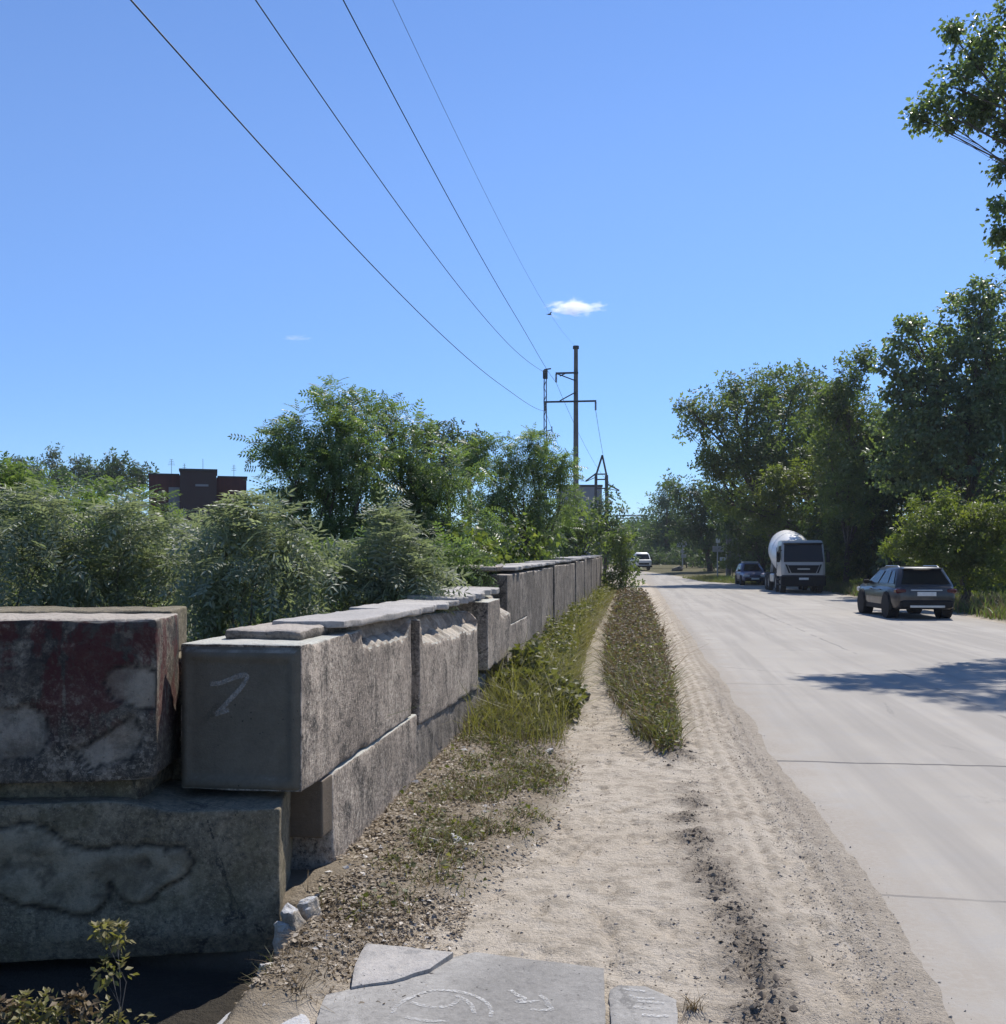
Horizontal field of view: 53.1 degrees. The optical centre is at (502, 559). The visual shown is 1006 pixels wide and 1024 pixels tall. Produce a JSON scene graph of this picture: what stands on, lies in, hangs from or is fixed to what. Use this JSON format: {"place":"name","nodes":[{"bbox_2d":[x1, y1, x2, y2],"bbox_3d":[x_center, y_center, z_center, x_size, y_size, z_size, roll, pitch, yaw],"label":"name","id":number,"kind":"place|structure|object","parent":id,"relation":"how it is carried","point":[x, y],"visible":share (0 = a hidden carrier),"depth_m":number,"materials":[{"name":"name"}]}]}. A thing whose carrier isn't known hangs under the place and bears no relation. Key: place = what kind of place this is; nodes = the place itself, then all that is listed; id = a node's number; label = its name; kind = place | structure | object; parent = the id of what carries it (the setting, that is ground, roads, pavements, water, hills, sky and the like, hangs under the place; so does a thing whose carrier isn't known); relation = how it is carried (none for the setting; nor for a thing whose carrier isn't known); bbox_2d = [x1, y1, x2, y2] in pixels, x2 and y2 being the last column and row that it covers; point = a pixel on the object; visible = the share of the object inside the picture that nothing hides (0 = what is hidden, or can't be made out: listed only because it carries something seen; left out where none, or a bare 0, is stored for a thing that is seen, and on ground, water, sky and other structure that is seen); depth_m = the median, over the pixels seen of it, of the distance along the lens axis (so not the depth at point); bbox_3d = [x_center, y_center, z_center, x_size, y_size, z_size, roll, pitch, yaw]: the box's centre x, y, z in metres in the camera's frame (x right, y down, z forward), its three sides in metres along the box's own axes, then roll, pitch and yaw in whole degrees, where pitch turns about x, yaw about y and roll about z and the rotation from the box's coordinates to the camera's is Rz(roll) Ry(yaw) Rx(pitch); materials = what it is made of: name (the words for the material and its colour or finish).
{"place":"outdoors","nodes":[
{"label":"outdoors","id":0,"kind":"place"},
{"bbox_2d":[0,564,1005,1023],"bbox_3d":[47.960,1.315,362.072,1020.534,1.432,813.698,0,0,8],"label":"ground","id":1,"kind":"structure","parent":0,"point":[188,988],"depth_m":5.09,"materials":[{"name":"beige sand"}]},
{"bbox_2d":[0,994,35,1023],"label":"wild weed","id":2,"kind":"object","parent":1,"relation":"on","point":[3,1017],"visible":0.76,"depth_m":3.62,"materials":[{"name":"green plant"}]},
{"bbox_2d":[4,986,77,1023],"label":"wild weed","id":3,"kind":"object","parent":1,"relation":"on","point":[34,1016],"visible":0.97,"depth_m":3.62,"materials":[{"name":"green plant"}]},
{"bbox_2d":[39,441,68,495],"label":"distant tree","id":4,"kind":"object","parent":1,"relation":"on","point":[54,454],"visible":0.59,"depth_m":134.51,"materials":[{"name":"green plant"}]},
{"bbox_2d":[0,451,109,582],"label":"shrub","id":5,"kind":"object","parent":1,"relation":"on","point":[11,473],"visible":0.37,"depth_m":11.88,"materials":[{"name":"green plant"}]},
{"bbox_2d":[0,477,112,606],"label":"shrub","id":6,"kind":"object","parent":1,"relation":"on","point":[40,594],"visible":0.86,"depth_m":8.92,"materials":[{"name":"green plant"}]},
{"bbox_2d":[48,983,102,1023],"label":"wild weed","id":7,"kind":"object","parent":1,"relation":"on","point":[76,1011],"visible":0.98,"depth_m":3.63,"materials":[{"name":"green plant"}]},
{"bbox_2d":[20,470,192,606],"bbox_3d":[-5.473,0.304,13.963,2.913,3.116,1.791,0,0,8],"label":"shrub","id":8,"kind":"object","parent":1,"relation":"on","point":[96,487],"visible":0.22,"depth_m":13.87,"materials":[{"name":"green plant"}]},
{"bbox_2d":[18,484,213,641],"bbox_3d":[-3.522,0.595,9.503,1.844,2.570,1.483,0,0,-10],"label":"shrub","id":9,"kind":"object","parent":1,"relation":"on","point":[130,568],"visible":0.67,"depth_m":9.25,"materials":[{"name":"green plant"}]},
{"bbox_2d":[79,917,155,1023],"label":"wild weed","id":10,"kind":"object","parent":1,"relation":"on","point":[118,1014],"visible":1,"depth_m":3.62,"materials":[{"name":"green plant"}]},
{"bbox_2d":[96,447,142,501],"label":"distant tree","id":11,"kind":"object","parent":1,"relation":"on","point":[112,469],"visible":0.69,"depth_m":114.77,"materials":[{"name":"green plant"}]},
{"bbox_2d":[125,461,159,500],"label":"distant tree","id":12,"kind":"object","parent":1,"relation":"on","point":[140,471],"visible":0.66,"depth_m":117.77,"materials":[{"name":"green plant"}]},
{"bbox_2d":[0,779,292,962],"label":"concrete block","id":13,"kind":"structure","parent":1,"relation":"on","point":[171,867],"depth_m":4.68,"materials":[{"name":"grey concrete"}]},
{"bbox_2d":[0,763,172,799],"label":"mortar bed","id":14,"kind":"object","parent":13,"relation":"on","point":[137,789],"visible":0.36,"depth_m":4.76,"materials":[{"name":"concrete"}]},
{"bbox_2d":[0,613,178,783],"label":"concrete block","id":15,"kind":"structure","parent":14,"relation":"on","point":[88,697],"depth_m":4.66,"materials":[{"name":"grey concrete"}]},
{"bbox_2d":[172,651,181,780],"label":"concrete block","id":16,"kind":"structure","parent":1,"relation":"on","point":[177,768],"depth_m":5.30,"materials":[{"name":"grey concrete"}]},
{"bbox_2d":[0,606,186,650],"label":"concrete block","id":17,"kind":"structure","parent":16,"relation":"on","point":[181,611],"depth_m":5.43,"materials":[{"name":"grey concrete"}]},
{"bbox_2d":[148,459,246,566],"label":"brick building","id":18,"kind":"structure","parent":1,"relation":"on","point":[199,488],"depth_m":72.17,"materials":[{"name":"brick"}]},
{"bbox_2d":[151,508,249,641],"bbox_3d":[-3.793,0.591,12.320,1.522,2.501,1.391,0,0,-10],"label":"shrub","id":19,"kind":"object","parent":1,"relation":"on","point":[188,533],"visible":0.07,"depth_m":12.31,"materials":[{"name":"green plant"}]},
{"bbox_2d":[155,487,355,641],"bbox_3d":[-2.275,0.612,8.488,1.870,2.438,1.534,0,0,8],"label":"shrub","id":20,"kind":"object","parent":1,"relation":"on","point":[245,532],"visible":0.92,"depth_m":8.43,"materials":[{"name":"green plant"}]},
{"bbox_2d":[272,921,292,956],"bbox_3d":[-0.988,1.748,4.584,0.105,0.205,0.111,-10,-17,7],"label":"rubble piece","id":21,"kind":"object","parent":1,"relation":"on","point":[280,927],"visible":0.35,"depth_m":4.55,"materials":[{"name":"grey stone"}]},
{"bbox_2d":[0,582,580,715],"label":"undergrowth","id":22,"kind":"object","parent":1,"relation":"on","point":[258,617],"visible":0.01,"depth_m":20.31,"materials":[{"name":"green plant"}]},
{"bbox_2d":[280,903,306,931],"bbox_3d":[-0.951,1.687,4.620,0.117,0.222,0.112,-16,2,24],"label":"rubble piece","id":23,"kind":"object","parent":1,"relation":"on","point":[290,914],"visible":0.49,"depth_m":4.59,"materials":[{"name":"grey stone"}]},
{"bbox_2d":[297,896,321,921],"bbox_3d":[-0.910,1.656,4.716,0.099,0.141,0.110,-22,-13,37],"label":"rubble piece","id":24,"kind":"object","parent":1,"relation":"on","point":[306,906],"visible":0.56,"depth_m":4.69,"materials":[{"name":"grey stone"}]},
{"bbox_2d":[227,373,414,613],"bbox_3d":[-3.350,-0.852,19.212,3.397,5.461,3.433,0,0,8],"label":"locust tree","id":25,"kind":"object","parent":1,"relation":"on","point":[317,460],"visible":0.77,"depth_m":18.59,"materials":[{"name":"green plant"}]},
{"bbox_2d":[291,714,416,869],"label":"concrete block","id":26,"kind":"structure","parent":1,"relation":"on","point":[371,781],"depth_m":5.98,"materials":[{"name":"grey concrete"}]},
{"bbox_2d":[181,617,411,791],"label":"concrete block","id":27,"kind":"structure","parent":26,"relation":"on","point":[279,715],"depth_m":4.97,"materials":[{"name":"grey concrete"}]},
{"bbox_2d":[225,622,348,639],"bbox_3d":[-1.191,0.395,5.676,0.436,0.078,0.909,0,0,8],"label":"slab","id":28,"kind":"object","parent":27,"relation":"on","point":[269,631],"visible":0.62,"depth_m":5.26,"materials":[{"name":"concrete"}]},
{"bbox_2d":[272,608,418,627],"bbox_3d":[-0.955,0.375,6.568,0.442,0.054,1.932,0,-1,8],"label":"cap slab","id":29,"kind":"object","parent":27,"relation":"on","point":[349,618],"depth_m":6.13,"materials":[{"name":"concrete"}]},
{"bbox_2d":[290,774,331,837],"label":"concrete block","id":30,"kind":"structure","parent":26,"relation":"attached to","point":[311,812],"depth_m":5.24,"materials":[{"name":"grey concrete"}]},
{"bbox_2d":[235,867,475,1011],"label":"dry litter","id":31,"kind":"object","parent":1,"relation":"on","point":[352,935],"visible":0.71,"depth_m":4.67,"materials":[{"name":"plant"}]},
{"bbox_2d":[284,485,471,617],"bbox_3d":[-1.262,0.549,9.735,1.967,2.559,1.185,0,0,8],"label":"shrub","id":32,"kind":"object","parent":1,"relation":"on","point":[388,583],"visible":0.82,"depth_m":9.66,"materials":[{"name":"green plant"}]},
{"bbox_2d":[287,516,498,599],"bbox_3d":[-1.369,0.637,12.500,2.692,2.359,1.244,0,0,-8],"label":"shrub","id":33,"kind":"object","parent":1,"relation":"on","point":[457,553],"visible":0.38,"depth_m":12.51,"materials":[{"name":"green plant"}]},
{"bbox_2d":[351,943,452,989],"bbox_3d":[-0.432,1.722,4.197,0.400,0.086,0.435,0,0,8],"label":"paving slab","id":34,"kind":"object","parent":1,"relation":"on","point":[377,964],"depth_m":4.20,"materials":[{"name":"concrete"}]},
{"bbox_2d":[314,730,530,948],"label":"stone chips","id":35,"kind":"object","parent":1,"relation":"on","point":[366,856],"visible":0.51,"depth_m":5.68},
{"bbox_2d":[340,391,509,592],"bbox_3d":[-1.645,-0.744,19.953,3.648,5.227,2.725,0,0,8],"label":"locust tree","id":36,"kind":"object","parent":1,"relation":"on","point":[429,492],"visible":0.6,"depth_m":19.76,"materials":[{"name":"green plant"}]},
{"bbox_2d":[406,416,451,481],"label":"tree","id":37,"kind":"object","parent":1,"relation":"on","point":[435,434],"visible":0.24,"depth_m":74.08,"materials":[{"name":"green plant"}]},
{"bbox_2d":[274,686,590,958],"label":"leaf litter","id":38,"kind":"object","parent":1,"relation":"on","point":[357,869],"visible":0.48,"depth_m":5.91,"materials":[{"name":"brown plant"}]},
{"bbox_2d":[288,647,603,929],"bbox_3d":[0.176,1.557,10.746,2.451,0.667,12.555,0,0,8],"label":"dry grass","id":39,"kind":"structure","parent":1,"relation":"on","point":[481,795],"depth_m":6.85,"materials":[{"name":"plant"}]},
{"bbox_2d":[416,673,485,774],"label":"concrete block","id":40,"kind":"structure","parent":1,"relation":"on","point":[436,733],"depth_m":8.56,"materials":[{"name":"grey concrete"}]},
{"bbox_2d":[410,611,477,724],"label":"concrete block","id":41,"kind":"structure","parent":40,"relation":"on","point":[444,658],"depth_m":8.59,"materials":[{"name":"grey concrete"}]},
{"bbox_2d":[349,599,460,616],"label":"cap slab","id":42,"kind":"structure","parent":41,"relation":"on","point":[425,606],"depth_m":8.24,"materials":[{"name":"concrete"}]},
{"bbox_2d":[407,585,499,603],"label":"cap slab","id":43,"kind":"structure","parent":42,"relation":"on","point":[478,592],"depth_m":10.52,"materials":[{"name":"concrete"}]},
{"bbox_2d":[432,417,471,522],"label":"tree","id":44,"kind":"object","parent":1,"relation":"on","point":[451,437],"visible":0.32,"depth_m":76.63,"materials":[{"name":"green plant"}]},
{"bbox_2d":[4,503,905,563],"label":"distant woods","id":45,"kind":"object","parent":1,"relation":"on","point":[638,535],"visible":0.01,"depth_m":157.51,"materials":[{"name":"green plant"}]},
{"bbox_2d":[317,952,605,1023],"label":"paving slab","id":46,"kind":"object","parent":1,"relation":"on","point":[477,988],"depth_m":3.93,"materials":[{"name":"concrete"}]},
{"bbox_2d":[318,642,620,927],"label":"grass","id":47,"kind":"structure","parent":1,"relation":"on","point":[484,784],"depth_m":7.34,"materials":[{"name":"green plant"}]},
{"bbox_2d":[437,521,511,578],"bbox_3d":[-0.458,0.624,15.021,1.122,2.416,0.706,0,0,-32],"label":"leafy bush","id":48,"kind":"object","parent":1,"relation":"on","point":[477,537],"visible":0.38,"depth_m":14.97,"materials":[{"name":"green plant"}]},
{"bbox_2d":[478,668,491,690],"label":"concrete block","id":49,"kind":"structure","parent":1,"relation":"on","point":[486,672],"depth_m":12.39,"materials":[{"name":"grey concrete"}]},
{"bbox_2d":[435,595,510,669],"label":"concrete block","id":50,"kind":"structure","parent":49,"relation":"on","point":[490,614],"depth_m":10.93,"materials":[{"name":"grey concrete"}]},
{"bbox_2d":[491,616,526,683],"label":"concrete block","id":51,"kind":"structure","parent":1,"relation":"on","point":[518,632],"depth_m":13.73,"materials":[{"name":"grey concrete"}]},
{"bbox_2d":[466,572,526,623],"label":"concrete block","id":52,"kind":"structure","parent":51,"relation":"on","point":[511,595],"depth_m":13.44,"materials":[{"name":"grey concrete"}]},
{"bbox_2d":[492,570,541,646],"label":"wall panel","id":53,"kind":"structure","parent":1,"relation":"on","point":[534,601],"depth_m":16.22,"materials":[{"name":"concrete"}]},
{"bbox_2d":[451,422,588,561],"bbox_3d":[0.390,-0.771,24.970,3.656,5.257,2.507,0,0,-4],"label":"locust tree","id":54,"kind":"object","parent":1,"relation":"on","point":[539,474],"visible":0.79,"depth_m":24.78,"materials":[{"name":"green plant"}]},
{"bbox_2d":[487,633,560,689],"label":"leafy weed","id":55,"kind":"object","parent":1,"relation":"on","point":[529,651],"visible":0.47,"depth_m":11.71,"materials":[{"name":"green plant"}]},
{"bbox_2d":[485,512,567,563],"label":"leafy bush","id":56,"kind":"object","parent":1,"relation":"on","point":[541,544],"visible":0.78,"depth_m":21.91,"materials":[{"name":"green plant"}]},
{"bbox_2d":[523,567,552,633],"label":"wall panel","id":57,"kind":"structure","parent":1,"relation":"on","point":[547,587],"depth_m":18.47,"materials":[{"name":"concrete"}]},
{"bbox_2d":[447,581,630,748],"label":"tall grass","id":58,"kind":"structure","parent":1,"relation":"on","point":[585,631],"depth_m":10.48,"materials":[{"name":"green plant"}]},
{"bbox_2d":[465,584,612,732],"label":"verge weeds","id":59,"kind":"object","parent":1,"relation":"on","point":[558,644],"visible":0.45,"depth_m":16.69,"materials":[{"name":"green plant"}]},
{"bbox_2d":[496,666,587,723],"bbox_3d":[0.456,1.514,11.070,1.000,0.645,1.445,0,0,8],"label":"leafy weed","id":60,"kind":"object","parent":1,"relation":"on","point":[570,690],"visible":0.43,"depth_m":10.77,"materials":[{"name":"green plant"}]},
{"bbox_2d":[543,368,551,529],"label":"thin mast","id":61,"kind":"object","parent":1,"relation":"on","point":[545,375],"visible":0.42,"depth_m":60.41,"materials":[{"name":"metal"}]},
{"bbox_2d":[255,0,544,372],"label":"power line","id":62,"kind":"object","parent":61,"relation":"attached to","point":[362,154],"visible":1,"depth_m":19.38,"materials":[{"name":"metal"}]},
{"bbox_2d":[534,565,562,629],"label":"wall panel","id":63,"kind":"structure","parent":1,"relation":"on","point":[558,586],"depth_m":20.63,"materials":[{"name":"concrete"}]},
{"bbox_2d":[555,564,569,615],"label":"wall panel","id":64,"kind":"structure","parent":1,"relation":"on","point":[566,584],"depth_m":23.38,"materials":[{"name":"concrete"}]},
{"bbox_2d":[544,345,596,549],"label":"utility pole","id":65,"kind":"object","parent":1,"relation":"on","point":[575,422],"visible":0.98,"depth_m":59.88,"materials":[{"name":"grey concrete"}]},
{"bbox_2d":[130,0,584,481],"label":"power line","id":66,"kind":"object","parent":65,"relation":"attached to","point":[162,35],"visible":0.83,"depth_m":15.01,"materials":[{"name":"metal"}]},
{"bbox_2d":[343,0,615,488],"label":"power line","id":67,"kind":"object","parent":65,"relation":"attached to","point":[438,179],"visible":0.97,"depth_m":23.25,"materials":[{"name":"metal"}]},
{"bbox_2d":[246,706,895,1022],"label":"pebbles","id":68,"kind":"object","parent":1,"relation":"on","point":[607,956],"visible":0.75,"depth_m":5.40,"materials":[{"name":"stone"}]},
{"bbox_2d":[547,497,610,556],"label":"hedge tree","id":69,"kind":"object","parent":1,"relation":"on","point":[583,537],"visible":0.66,"depth_m":47.76,"materials":[{"name":"green plant"}]},
{"bbox_2d":[557,485,602,556],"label":"grey building","id":70,"kind":"structure","parent":1,"relation":"on","point":[588,490],"depth_m":150.00,"materials":[{"name":"concrete"}]},
{"bbox_2d":[580,484,640,584],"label":"hedge tree","id":71,"kind":"object","parent":1,"relation":"on","point":[612,522],"visible":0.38,"depth_m":61.83,"materials":[{"name":"green plant"}]},
{"bbox_2d":[601,520,645,593],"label":"roadside bush","id":72,"kind":"object","parent":1,"relation":"on","point":[623,569],"visible":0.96,"depth_m":45.85,"materials":[{"name":"green plant"}]},
{"bbox_2d":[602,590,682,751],"bbox_3d":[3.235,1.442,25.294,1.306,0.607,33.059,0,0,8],"label":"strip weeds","id":73,"kind":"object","parent":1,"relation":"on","point":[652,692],"visible":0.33,"depth_m":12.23,"materials":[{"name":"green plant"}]},
{"bbox_2d":[603,587,683,747],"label":"dry seed heads","id":74,"kind":"object","parent":1,"relation":"on","point":[627,593],"visible":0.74,"depth_m":16.44,"materials":[{"name":"plant"}]},
{"bbox_2d":[609,985,677,1023],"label":"paving slab","id":75,"kind":"object","parent":1,"relation":"on","point":[637,1005],"depth_m":3.85,"materials":[{"name":"concrete"}]},
{"bbox_2d":[399,704,914,1005],"bbox_3d":[1.012,1.695,7.734,2.383,0.137,8.392,0,0,8],"label":"fine debris","id":76,"kind":"object","parent":1,"relation":"on","point":[678,920],"visible":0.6,"depth_m":4.92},
{"bbox_2d":[558,591,767,755],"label":"dry grass","id":77,"kind":"structure","parent":1,"relation":"on","point":[638,654],"depth_m":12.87,"materials":[{"name":"green plant"}]},
{"bbox_2d":[634,473,691,564],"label":"roadside tree","id":78,"kind":"object","parent":1,"relation":"on","point":[665,518],"visible":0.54,"depth_m":139.41,"materials":[{"name":"green plant"}]},
{"bbox_2d":[646,546,705,567],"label":"roadside bush","id":79,"kind":"object","parent":1,"relation":"on","point":[672,556],"visible":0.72,"depth_m":117.82,"materials":[{"name":"green plant"}]},
{"bbox_2d":[658,468,747,570],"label":"roadside tree","id":80,"kind":"object","parent":1,"relation":"on","point":[702,534],"visible":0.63,"depth_m":103.40,"materials":[{"name":"green plant"}]},
{"bbox_2d":[663,739,798,1023],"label":"soil clods","id":81,"kind":"object","parent":1,"relation":"on","point":[775,977],"visible":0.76,"depth_m":4.43,"materials":[{"name":"soil"}]},
{"bbox_2d":[665,739,810,1023],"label":"plant debris","id":82,"kind":"object","parent":1,"relation":"on","point":[741,919],"visible":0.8,"depth_m":4.61,"materials":[{"name":"brown plant"}]},
{"bbox_2d":[702,488,811,572],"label":"dark tree","id":83,"kind":"object","parent":1,"relation":"on","point":[758,543],"visible":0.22,"depth_m":83.09,"materials":[{"name":"green plant"}]},
{"bbox_2d":[669,358,857,571],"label":"round tree","id":84,"kind":"object","parent":1,"relation":"on","point":[721,464],"visible":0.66,"depth_m":70.72,"materials":[{"name":"green plant"}]},
{"bbox_2d":[713,365,835,525],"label":"maple tree","id":85,"kind":"object","parent":1,"relation":"on","point":[778,409],"visible":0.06,"depth_m":92.27,"materials":[{"name":"green plant"}]},
{"bbox_2d":[610,423,1005,595],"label":"woodland","id":86,"kind":"object","parent":1,"relation":"on","point":[646,537],"visible":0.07,"depth_m":53.17,"materials":[{"name":"green plant"}]},
{"bbox_2d":[731,432,889,577],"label":"maple tree","id":87,"kind":"object","parent":1,"relation":"on","point":[804,491],"visible":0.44,"depth_m":64.25,"materials":[{"name":"green plant"}]},
{"bbox_2d":[698,677,965,1023],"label":"gravel","id":88,"kind":"structure","parent":1,"relation":"on","point":[885,953],"depth_m":5.14,"materials":[{"name":"grey gravel"}]},
{"bbox_2d":[802,340,899,584],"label":"slender tree","id":89,"kind":"object","parent":1,"relation":"on","point":[842,411],"visible":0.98,"depth_m":57.48,"materials":[{"name":"green plant"}]},
{"bbox_2d":[793,401,933,582],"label":"dark tree","id":90,"kind":"object","parent":1,"relation":"on","point":[879,525],"visible":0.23,"depth_m":59.30,"materials":[{"name":"green plant"}]},
{"bbox_2d":[860,273,1005,515],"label":"poplar tree","id":91,"kind":"object","parent":1,"relation":"on","point":[957,435],"visible":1,"depth_m":49.29,"materials":[{"name":"green plant"}]},
{"bbox_2d":[875,427,1005,532],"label":"maple tree","id":92,"kind":"object","parent":1,"relation":"on","point":[926,497],"visible":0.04,"depth_m":57.04,"materials":[{"name":"green plant"}]},
{"bbox_2d":[877,481,1005,607],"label":"roadside bush","id":93,"kind":"object","parent":1,"relation":"on","point":[941,532],"visible":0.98,"depth_m":34.78,"materials":[{"name":"green plant"}]},
{"bbox_2d":[897,0,1005,270],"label":"poplar tree","id":94,"kind":"object","parent":1,"relation":"on","point":[982,104],"visible":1,"depth_m":21.32,"materials":[{"name":"green plant"}]},
{"bbox_2d":[0,0,1005,534],"label":"sky","id":95,"kind":"structure","parent":0,"point":[690,190],"materials":[{"name":"blue"}]},
{"bbox_2d":[608,568,1005,1023],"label":"road","id":96,"kind":"structure","parent":0,"point":[886,737],"depth_m":9.95,"materials":[{"name":"concrete"}]},
{"bbox_2d":[735,562,765,584],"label":"parked car","id":97,"kind":"object","parent":96,"relation":"on","point":[744,572],"visible":0.85,"depth_m":69.13,"materials":[{"name":"blue paint"}]},
{"bbox_2d":[764,530,829,592],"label":"mixer truck","id":98,"kind":"object","parent":96,"relation":"on","point":[797,559],"visible":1,"depth_m":52.35,"materials":[{"name":"white paint"}]},
{"bbox_2d":[857,565,956,617],"bbox_3d":[12.547,0.968,31.598,2.020,1.589,4.545,0,0,4],"label":"parked suv","id":99,"kind":"object","parent":96,"relation":"on","point":[890,591],"visible":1,"depth_m":29.72,"materials":[{"name":"grey paint"}]},
{"bbox_2d":[711,574,1005,619],"bbox_3d":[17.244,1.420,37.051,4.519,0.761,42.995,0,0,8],"label":"verge grass","id":100,"kind":"structure","parent":0,"point":[957,598],"depth_m":34.40,"materials":[{"name":"green plant"}]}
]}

